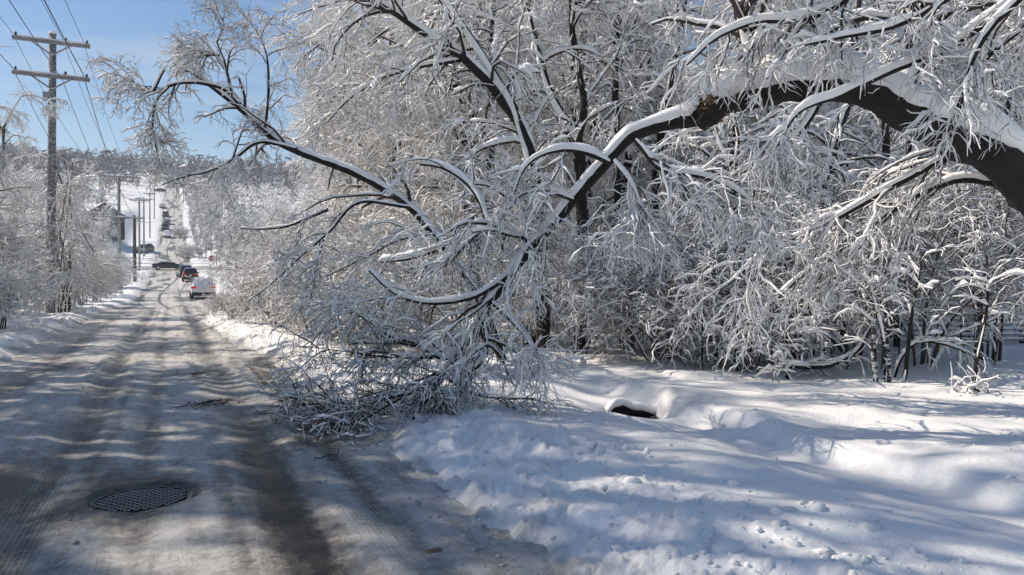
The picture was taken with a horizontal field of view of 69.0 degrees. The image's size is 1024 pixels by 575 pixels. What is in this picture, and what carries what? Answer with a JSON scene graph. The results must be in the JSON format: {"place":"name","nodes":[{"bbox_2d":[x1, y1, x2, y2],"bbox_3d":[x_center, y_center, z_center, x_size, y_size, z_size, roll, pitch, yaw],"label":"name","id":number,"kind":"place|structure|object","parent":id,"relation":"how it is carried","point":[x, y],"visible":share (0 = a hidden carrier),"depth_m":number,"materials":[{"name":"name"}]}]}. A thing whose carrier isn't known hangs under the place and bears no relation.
{"place":"outdoors","nodes":[
{"label":"outdoors","id":0,"kind":"place"},
{"bbox_2d":[126,266,248,270],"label":"side street","id":1,"kind":"structure","parent":0,"point":[170,269],"depth_m":122.54,"materials":[{"name":"white snow"}]},
{"bbox_2d":[152,261,182,269],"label":"black car","id":2,"kind":"object","parent":1,"relation":"on","point":[159,265],"visible":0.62,"depth_m":119.77,"materials":[{"name":"black paint"}]},
{"bbox_2d":[0,188,553,574],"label":"road","id":3,"kind":"structure","parent":0,"point":[257,503],"depth_m":6.15,"materials":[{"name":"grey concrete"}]},
{"bbox_2d":[90,486,193,511],"bbox_3d":[-2.733,1.581,5.509,0.720,0.040,0.720,0,1,-24],"label":"manhole cover","id":4,"kind":"object","parent":3,"relation":"on","point":[140,499],"visible":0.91,"depth_m":5.51,"materials":[{"name":"metal"}]},
{"bbox_2d":[172,242,203,257],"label":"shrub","id":5,"kind":"object","parent":3,"relation":"on","point":[187,251],"visible":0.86,"depth_m":144.15,"materials":[{"name":"white"}]},
{"bbox_2d":[180,267,199,281],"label":"car","id":6,"kind":"object","parent":3,"relation":"on","point":[188,271],"visible":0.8,"depth_m":90.78,"materials":[{"name":"black paint"}]},
{"bbox_2d":[188,277,215,298],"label":"white car","id":7,"kind":"object","parent":3,"relation":"on","point":[194,290],"visible":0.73,"depth_m":59.02,"materials":[{"name":"white paint"}]},
{"bbox_2d":[167,398,245,409],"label":"fallen twigs","id":8,"kind":"object","parent":3,"relation":"on","point":[212,401],"visible":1,"depth_m":9.43,"materials":[{"name":"brown plant"}]},
{"bbox_2d":[17,343,544,574],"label":"slush lumps","id":9,"kind":"object","parent":3,"relation":"on","point":[417,503],"visible":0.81,"depth_m":5.43,"materials":[{"name":"white snow"}]},
{"bbox_2d":[0,0,1003,196],"label":"sky","id":10,"kind":"structure","parent":0,"point":[110,27],"materials":[{"name":"blue"}]},
{"bbox_2d":[0,166,1023,574],"bbox_3d":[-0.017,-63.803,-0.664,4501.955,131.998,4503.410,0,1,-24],"label":"ground","id":11,"kind":"structure","parent":0,"point":[934,468],"depth_m":6.28,"materials":[{"name":"white snow"}]},
{"bbox_2d":[0,187,44,241],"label":"verge tree","id":12,"kind":"object","parent":11,"relation":"on","point":[21,221],"visible":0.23,"depth_m":44.14,"materials":[{"name":"white plant"}]},
{"bbox_2d":[0,162,46,248],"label":"verge tree","id":13,"kind":"object","parent":11,"relation":"on","point":[25,174],"visible":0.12,"depth_m":51.92,"materials":[{"name":"white plant"}]},
{"bbox_2d":[0,244,72,328],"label":"snowy shrub","id":14,"kind":"object","parent":11,"relation":"on","point":[24,280],"visible":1,"depth_m":20.84,"materials":[{"name":"white plant"}]},
{"bbox_2d":[0,78,73,295],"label":"roadside tree","id":15,"kind":"object","parent":11,"relation":"on","point":[4,156],"visible":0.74,"depth_m":26.60,"materials":[{"name":"white plant"}]},
{"bbox_2d":[0,200,77,295],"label":"snowy shrub","id":16,"kind":"object","parent":11,"relation":"on","point":[6,239],"visible":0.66,"depth_m":24.46,"materials":[{"name":"white snow"}]},
{"bbox_2d":[1,223,88,287],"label":"snowy shrub","id":17,"kind":"object","parent":11,"relation":"on","point":[33,231],"visible":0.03,"depth_m":36.04,"materials":[{"name":"white plant"}]},
{"bbox_2d":[11,30,89,312],"bbox_3d":[-19.025,-4.625,30.769,2.750,11.980,0.474,0,0,-25],"label":"utility pole","id":18,"kind":"object","parent":11,"relation":"on","point":[51,74],"visible":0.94,"depth_m":30.70,"materials":[{"name":"brown wood"}]},
{"bbox_2d":[5,146,115,312],"bbox_3d":[-19.162,-2.508,31.507,4.004,7.139,3.791,0,1,1],"label":"tree","id":19,"kind":"object","parent":11,"relation":"on","point":[61,201],"visible":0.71,"depth_m":31.33,"materials":[{"name":"white"}]},
{"bbox_2d":[60,206,98,266],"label":"verge tree","id":20,"kind":"object","parent":11,"relation":"on","point":[79,220],"visible":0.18,"depth_m":58.34,"materials":[{"name":"white plant"}]},
{"bbox_2d":[32,242,133,307],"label":"snowy shrub","id":21,"kind":"object","parent":11,"relation":"on","point":[103,277],"visible":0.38,"depth_m":36.04,"materials":[{"name":"white snow"}]},
{"bbox_2d":[42,248,137,304],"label":"snowy shrub","id":22,"kind":"object","parent":11,"relation":"on","point":[116,289],"visible":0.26,"depth_m":42.34,"materials":[{"name":"white snow"}]},
{"bbox_2d":[84,213,116,263],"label":"verge tree","id":23,"kind":"object","parent":11,"relation":"on","point":[99,224],"visible":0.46,"depth_m":74.98,"materials":[{"name":"white plant"}]},
{"bbox_2d":[78,202,125,239],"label":"house","id":24,"kind":"structure","parent":11,"relation":"on","point":[98,206],"depth_m":151.57,"materials":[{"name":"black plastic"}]},
{"bbox_2d":[72,239,151,287],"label":"snowy shrub","id":25,"kind":"object","parent":11,"relation":"on","point":[123,258],"visible":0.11,"depth_m":60.32,"materials":[{"name":"white snow"}]},
{"bbox_2d":[102,173,134,289],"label":"utility pole","id":26,"kind":"object","parent":11,"relation":"on","point":[112,216],"visible":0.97,"depth_m":70.70,"materials":[{"name":"brown wood"}]},
{"bbox_2d":[127,214,144,281],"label":"utility pole","id":27,"kind":"object","parent":11,"relation":"on","point":[134,221],"visible":0.62,"depth_m":85.52,"materials":[{"name":"brown wood"}]},
{"bbox_2d":[129,197,148,270],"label":"utility pole","id":28,"kind":"object","parent":11,"relation":"on","point":[139,244],"visible":0.89,"depth_m":114.37,"materials":[{"name":"brown wood"}]},
{"bbox_2d":[199,284,254,319],"bbox_3d":[-9.614,0.509,25.453,2.318,1.238,2.039,0,1,-1],"label":"brush heap","id":29,"kind":"object","parent":11,"relation":"on","point":[214,303],"visible":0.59,"depth_m":25.25,"materials":[{"name":"white snow"}]},
{"bbox_2d":[222,213,247,272],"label":"slope tree","id":30,"kind":"object","parent":11,"relation":"on","point":[233,243],"visible":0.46,"depth_m":112.47,"materials":[{"name":"white plant"}]},
{"bbox_2d":[183,206,319,297],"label":"snowy shrub","id":31,"kind":"object","parent":11,"relation":"on","point":[226,263],"visible":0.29,"depth_m":33.32,"materials":[{"name":"white snow"}]},
{"bbox_2d":[214,260,307,323],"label":"bush","id":32,"kind":"object","parent":11,"relation":"on","point":[243,305],"visible":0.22,"depth_m":22.62,"materials":[{"name":"white"}]},
{"bbox_2d":[231,192,292,272],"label":"slope tree","id":33,"kind":"object","parent":11,"relation":"on","point":[276,201],"visible":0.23,"depth_m":69.02,"materials":[{"name":"white plant"}]},
{"bbox_2d":[0,138,570,203],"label":"woods","id":34,"kind":"object","parent":11,"relation":"on","point":[102,161],"visible":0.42,"depth_m":353.42,"materials":[{"name":"grey"}]},
{"bbox_2d":[3,154,573,241],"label":"slope woods","id":35,"kind":"object","parent":11,"relation":"on","point":[86,168],"visible":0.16,"depth_m":231.48,"materials":[{"name":"grey"}]},
{"bbox_2d":[230,245,348,333],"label":"bush","id":36,"kind":"object","parent":11,"relation":"on","point":[262,293],"visible":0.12,"depth_m":20.44,"materials":[{"name":"white"}]},
{"bbox_2d":[75,0,531,359],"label":"bowed tree","id":37,"kind":"object","parent":11,"relation":"on","point":[228,94],"visible":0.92,"depth_m":13.24,"materials":[{"name":"white plant"}]},
{"bbox_2d":[233,208,382,320],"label":"snowy shrub","id":38,"kind":"object","parent":11,"relation":"on","point":[252,250],"visible":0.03,"depth_m":26.57,"materials":[{"name":"white snow"}]},
{"bbox_2d":[282,45,372,245],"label":"tree","id":39,"kind":"object","parent":11,"relation":"on","point":[308,198],"visible":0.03,"depth_m":44.82,"materials":[{"name":"white plant"}]},
{"bbox_2d":[275,89,380,240],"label":"tree","id":40,"kind":"object","parent":11,"relation":"on","point":[295,110],"visible":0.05,"depth_m":42.57,"materials":[{"name":"white plant"}]},
{"bbox_2d":[286,11,392,245],"bbox_3d":[-7.152,-5.205,32.878,6.047,12.943,6.624,1,1,42],"label":"tree","id":41,"kind":"object","parent":11,"relation":"on","point":[311,201],"visible":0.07,"depth_m":32.70,"materials":[{"name":"white plant"}]},
{"bbox_2d":[251,246,427,338],"bbox_3d":[-3.921,0.042,18.104,4.637,2.476,4.077,0,1,9],"label":"brush heap","id":42,"kind":"object","parent":11,"relation":"on","point":[275,297],"visible":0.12,"depth_m":17.22,"materials":[{"name":"white snow"}]},
{"bbox_2d":[237,192,446,317],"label":"snowy shrub","id":43,"kind":"object","parent":11,"relation":"on","point":[258,272],"visible":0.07,"depth_m":20.57,"materials":[{"name":"white plant"}]},
{"bbox_2d":[257,198,473,329],"bbox_3d":[-3.309,-0.478,18.615,5.586,3.577,4.829,0,1,-3],"label":"snowy shrub","id":44,"kind":"object","parent":11,"relation":"on","point":[329,207],"visible":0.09,"depth_m":17.68,"materials":[{"name":"white plant"}]},
{"bbox_2d":[238,0,504,255],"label":"tree","id":45,"kind":"object","parent":11,"relation":"on","point":[355,155],"visible":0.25,"depth_m":24.39,"materials":[{"name":"white plant"}]},
{"bbox_2d":[276,248,471,351],"bbox_3d":[-2.764,0.262,15.591,4.215,2.251,3.707,-1,1,-39],"label":"brush heap","id":46,"kind":"object","parent":11,"relation":"on","point":[428,317],"visible":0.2,"depth_m":15.16,"materials":[{"name":"white"}]},
{"bbox_2d":[321,1,487,237],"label":"tree","id":47,"kind":"object","parent":11,"relation":"on","point":[376,135],"visible":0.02,"depth_m":29.08,"materials":[{"name":"grey plant"}]},
{"bbox_2d":[276,0,582,351],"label":"snowy tree","id":48,"kind":"object","parent":11,"relation":"on","point":[440,37],"visible":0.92,"depth_m":14.37,"materials":[{"name":"white plant"}]},
{"bbox_2d":[313,0,580,321],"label":"tree","id":49,"kind":"object","parent":11,"relation":"on","point":[400,120],"visible":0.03,"depth_m":25.18,"materials":[{"name":"grey plant"}]},
{"bbox_2d":[298,0,596,334],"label":"tree","id":50,"kind":"object","parent":11,"relation":"on","point":[435,151],"visible":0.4,"depth_m":18.40,"materials":[{"name":"white plant"}]},
{"bbox_2d":[312,167,582,345],"bbox_3d":[-1.075,-0.511,15.997,6.383,3.789,5.177,0,1,17],"label":"snowy shrub","id":51,"kind":"object","parent":11,"relation":"on","point":[431,220],"visible":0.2,"depth_m":15.49,"materials":[{"name":"white plant"}]},
{"bbox_2d":[347,0,568,322],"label":"tree","id":52,"kind":"object","parent":11,"relation":"on","point":[484,35],"visible":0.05,"depth_m":21.81,"materials":[{"name":"grey plant"}]},
{"bbox_2d":[408,0,561,335],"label":"snowy tree","id":53,"kind":"object","parent":11,"relation":"on","point":[488,28],"visible":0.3,"depth_m":17.88,"materials":[{"name":"white snow"}]},
{"bbox_2d":[0,314,1013,574],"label":"snow clods","id":54,"kind":"object","parent":11,"relation":"on","point":[734,546],"visible":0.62,"depth_m":4.54,"materials":[{"name":"white snow"}]},
{"bbox_2d":[449,220,597,345],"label":"snowy shrub","id":55,"kind":"object","parent":11,"relation":"on","point":[533,335],"visible":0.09,"depth_m":16.31,"materials":[{"name":"white snow"}]},
{"bbox_2d":[475,42,584,273],"bbox_3d":[0.467,-3.756,25.323,4.679,10.014,5.125,0,1,-1],"label":"tree","id":56,"kind":"object","parent":11,"relation":"on","point":[496,154],"visible":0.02,"depth_m":24.94,"materials":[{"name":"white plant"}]},
{"bbox_2d":[502,4,612,256],"bbox_3d":[2.383,-5.668,33.406,6.984,13.646,6.376,0,1,-6],"label":"tree","id":57,"kind":"object","parent":11,"relation":"on","point":[563,74],"visible":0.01,"depth_m":32.91,"materials":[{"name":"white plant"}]},
{"bbox_2d":[451,0,685,347],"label":"snowy tree","id":58,"kind":"object","parent":11,"relation":"on","point":[597,12],"visible":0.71,"depth_m":15.88,"materials":[{"name":"white plant"}]},
{"bbox_2d":[457,2,693,238],"bbox_3d":[2.810,-6.599,30.132,10.200,15.635,8.354,0,1,-14],"label":"tree","id":59,"kind":"object","parent":11,"relation":"on","point":[572,69],"depth_m":29.50,"materials":[{"name":"grey plant"}]},
{"bbox_2d":[475,1,688,331],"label":"tree","id":60,"kind":"object","parent":11,"relation":"on","point":[592,208],"visible":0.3,"depth_m":19.73,"materials":[{"name":"white plant"}]},
{"bbox_2d":[474,219,693,353],"bbox_3d":[1.282,-0.037,14.188,3.765,2.755,4.642,0,1,-28],"label":"snowy shrub","id":61,"kind":"object","parent":11,"relation":"on","point":[572,249],"visible":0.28,"depth_m":13.47,"materials":[{"name":"white plant"}]},
{"bbox_2d":[536,304,651,361],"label":"sapling","id":62,"kind":"object","parent":11,"relation":"on","point":[578,320],"visible":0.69,"depth_m":12.99,"materials":[{"name":"white plant"}]},
{"bbox_2d":[520,224,704,352],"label":"snowy shrub","id":63,"kind":"object","parent":11,"relation":"on","point":[627,335],"visible":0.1,"depth_m":14.50,"materials":[{"name":"white snow"}]},
{"bbox_2d":[548,0,697,266],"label":"snowy tree","id":64,"kind":"object","parent":11,"relation":"on","point":[613,85],"visible":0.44,"depth_m":18.88,"materials":[{"name":"white snow"}]},
{"bbox_2d":[539,0,712,236],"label":"tree","id":65,"kind":"object","parent":11,"relation":"on","point":[636,92],"visible":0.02,"depth_m":30.16,"materials":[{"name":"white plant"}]},
{"bbox_2d":[237,0,1023,446],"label":"broken tree","id":66,"kind":"object","parent":11,"relation":"on","point":[981,136],"visible":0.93,"depth_m":7.82,"materials":[{"name":"white plant"}]},
{"bbox_2d":[605,397,657,413],"bbox_3d":[1.590,1.633,9.876,0.920,0.405,0.641,0,1,0],"label":"snow lip","id":67,"kind":"object","parent":11,"relation":"on","point":[623,401],"visible":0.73,"depth_m":9.65,"materials":[{"name":"white snow"}]},
{"bbox_2d":[540,0,723,251],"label":"tree","id":68,"kind":"object","parent":11,"relation":"on","point":[657,94],"visible":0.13,"depth_m":22.64,"materials":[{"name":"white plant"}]},
{"bbox_2d":[611,406,653,414],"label":"stream bank","id":69,"kind":"structure","parent":11,"relation":"on","point":[623,410],"depth_m":9.72,"materials":[{"name":"black soil"}]},
{"bbox_2d":[558,1,718,256],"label":"tree","id":70,"kind":"object","parent":11,"relation":"on","point":[676,74],"visible":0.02,"depth_m":27.91,"materials":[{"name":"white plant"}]},
{"bbox_2d":[568,0,720,261],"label":"snowy tree","id":71,"kind":"object","parent":11,"relation":"on","point":[685,9],"visible":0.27,"depth_m":20.86,"materials":[{"name":"white snow"}]},
{"bbox_2d":[542,212,794,364],"bbox_3d":[2.811,0.069,13.298,4.848,2.588,4.263,0,1,-36],"label":"snowy shrub","id":72,"kind":"object","parent":11,"relation":"on","point":[633,319],"visible":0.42,"depth_m":12.54,"materials":[{"name":"white snow"}]},
{"bbox_2d":[627,47,711,263],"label":"tree","id":73,"kind":"object","parent":11,"relation":"on","point":[690,64],"visible":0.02,"depth_m":42.73,"materials":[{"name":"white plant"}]},
{"bbox_2d":[671,241,711,369],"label":"sapling","id":74,"kind":"object","parent":11,"relation":"on","point":[688,296],"visible":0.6,"depth_m":11.81,"materials":[{"name":"grey plant"}]},
{"bbox_2d":[550,172,897,358],"bbox_3d":[3.788,-0.383,13.199,5.803,3.444,4.707,0,1,26],"label":"snowy shrub","id":75,"kind":"object","parent":11,"relation":"on","point":[687,226],"visible":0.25,"depth_m":12.43,"materials":[{"name":"white plant"}]},
{"bbox_2d":[629,0,850,362],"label":"snowy tree","id":76,"kind":"object","parent":11,"relation":"on","point":[733,128],"visible":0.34,"depth_m":12.95,"materials":[{"name":"white snow"}]},
{"bbox_2d":[621,242,884,377],"bbox_3d":[3.838,0.321,12.280,4.215,2.251,3.707,0,1,29],"label":"snowy shrub","id":77,"kind":"object","parent":11,"relation":"on","point":[804,317],"visible":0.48,"depth_m":11.67,"materials":[{"name":"white snow"}]},
{"bbox_2d":[630,236,730,343],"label":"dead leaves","id":78,"kind":"object","parent":77,"relation":"hanging from","point":[669,281],"visible":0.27,"depth_m":12.39,"materials":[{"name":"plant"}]},
{"bbox_2d":[634,0,875,324],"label":"tree","id":79,"kind":"object","parent":11,"relation":"on","point":[767,111],"visible":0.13,"depth_m":20.73,"materials":[{"name":"grey plant"}]},
{"bbox_2d":[659,0,875,226],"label":"tree","id":80,"kind":"object","parent":11,"relation":"on","point":[772,31],"visible":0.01,"depth_m":24.05,"materials":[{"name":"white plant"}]},
{"bbox_2d":[745,334,800,382],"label":"weed","id":81,"kind":"object","parent":11,"relation":"on","point":[776,370],"visible":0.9,"depth_m":10.77,"materials":[{"name":"white plant"}]},
{"bbox_2d":[716,278,850,365],"bbox_3d":[4.269,0.603,12.575,2.559,1.531,1.198,0,1,-17],"label":"sapling","id":82,"kind":"object","parent":11,"relation":"on","point":[835,341],"visible":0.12,"depth_m":12.38,"materials":[{"name":"grey plant"}]},
{"bbox_2d":[652,166,944,348],"bbox_3d":[5.876,-0.613,15.692,5.249,3.888,6.071,0,1,-16],"label":"snowy shrub","id":83,"kind":"object","parent":11,"relation":"on","point":[885,179],"visible":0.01,"depth_m":14.66,"materials":[{"name":"white snow"}]},
{"bbox_2d":[652,0,975,323],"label":"tree","id":84,"kind":"object","parent":11,"relation":"on","point":[863,126],"visible":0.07,"depth_m":20.40,"materials":[{"name":"grey plant"}]},
{"bbox_2d":[707,161,925,361],"bbox_3d":[4.932,-0.449,12.513,3.372,3.740,2.991,0,1,10],"label":"snowy shrub","id":85,"kind":"object","parent":11,"relation":"on","point":[839,198],"visible":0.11,"depth_m":12.35,"materials":[{"name":"white plant"}]},
{"bbox_2d":[785,324,871,379],"bbox_3d":[4.778,0.916,11.241,1.352,1.051,0.932,0,1,-3],"label":"looped bough","id":86,"kind":"object","parent":11,"relation":"on","point":[814,363],"visible":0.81,"depth_m":11.17,"materials":[{"name":"white plant"}]},
{"bbox_2d":[768,0,890,321],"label":"tree","id":87,"kind":"object","parent":11,"relation":"on","point":[859,111],"visible":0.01,"depth_m":22.74,"materials":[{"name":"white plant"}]},
{"bbox_2d":[742,0,935,355],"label":"snowy tree","id":88,"kind":"object","parent":11,"relation":"on","point":[842,114],"visible":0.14,"depth_m":13.81,"materials":[{"name":"white snow"}]},
{"bbox_2d":[699,161,1023,357],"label":"snowy shrub","id":89,"kind":"object","parent":11,"relation":"on","point":[909,285],"visible":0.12,"depth_m":12.37,"materials":[{"name":"white snow"}]},
{"bbox_2d":[832,248,918,381],"bbox_3d":[5.079,0.466,10.623,1.239,2.074,1.095,0,1,31],"label":"sapling","id":90,"kind":"object","parent":11,"relation":"on","point":[882,331],"visible":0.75,"depth_m":10.58,"materials":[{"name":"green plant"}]},
{"bbox_2d":[808,1,981,337],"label":"snowy tree","id":91,"kind":"object","parent":11,"relation":"on","point":[887,132],"visible":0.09,"depth_m":16.91,"materials":[{"name":"white snow"}]},
{"bbox_2d":[788,0,1023,316],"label":"tree","id":92,"kind":"object","parent":11,"relation":"on","point":[1016,108],"visible":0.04,"depth_m":22.49,"materials":[{"name":"grey plant"}]},
{"bbox_2d":[789,169,1023,366],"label":"snowy shrub","id":93,"kind":"object","parent":11,"relation":"on","point":[936,263],"visible":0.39,"depth_m":11.44,"materials":[{"name":"white snow"}]},
{"bbox_2d":[881,242,953,382],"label":"sapling","id":94,"kind":"object","parent":11,"relation":"on","point":[915,268],"visible":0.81,"depth_m":10.58,"materials":[{"name":"white plant"}]},
{"bbox_2d":[892,307,993,377],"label":"sapling","id":95,"kind":"object","parent":11,"relation":"on","point":[945,344],"visible":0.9,"depth_m":10.99,"materials":[{"name":"white plant"}]},
{"bbox_2d":[896,5,1013,217],"bbox_3d":[15.240,-4.454,24.823,7.134,10.935,5.843,0,1,25],"label":"tree","id":96,"kind":"object","parent":11,"relation":"on","point":[999,76],"visible":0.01,"depth_m":24.77,"materials":[{"name":"white plant"}]},
{"bbox_2d":[893,255,1023,346],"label":"slat fence","id":97,"kind":"object","parent":11,"relation":"on","point":[896,339],"visible":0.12,"depth_m":15.19,"materials":[{"name":"grey wood"}]},
{"bbox_2d":[904,162,1023,361],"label":"snowy shrub","id":98,"kind":"object","parent":11,"relation":"on","point":[974,194],"visible":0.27,"depth_m":12.45,"materials":[{"name":"white snow"}]},
{"bbox_2d":[904,253,1023,370],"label":"sapling","id":99,"kind":"object","parent":11,"relation":"on","point":[968,327],"visible":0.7,"depth_m":11.59,"materials":[{"name":"white plant"}]},
{"bbox_2d":[939,362,990,396],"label":"weed","id":100,"kind":"object","parent":11,"relation":"on","point":[963,389],"visible":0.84,"depth_m":9.39,"materials":[{"name":"white plant"}]},
{"bbox_2d":[906,183,1023,336],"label":"snowy shrub","id":101,"kind":"object","parent":11,"relation":"on","point":[997,261],"visible":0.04,"depth_m":15.88,"materials":[{"name":"white snow"}]},
{"bbox_2d":[939,225,994,365],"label":"sapling","id":102,"kind":"object","parent":11,"relation":"on","point":[961,319],"visible":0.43,"depth_m":11.98,"materials":[{"name":"white plant"}]},
{"bbox_2d":[921,0,1023,320],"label":"tree","id":103,"kind":"object","parent":11,"relation":"on","point":[1001,88],"visible":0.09,"depth_m":21.69,"materials":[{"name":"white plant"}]},
{"bbox_2d":[949,357,1000,394],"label":"bush","id":104,"kind":"object","parent":11,"relation":"on","point":[977,388],"visible":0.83,"depth_m":9.40,"materials":[{"name":"plant"}]},
{"bbox_2d":[931,221,1023,390],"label":"sapling","id":105,"kind":"object","parent":11,"relation":"on","point":[988,280],"visible":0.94,"depth_m":9.59,"materials":[{"name":"white plant"}]},
{"bbox_2d":[978,225,1023,365],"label":"sapling","id":106,"kind":"object","parent":11,"relation":"on","point":[1015,244],"visible":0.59,"depth_m":11.82,"materials":[{"name":"white plant"}]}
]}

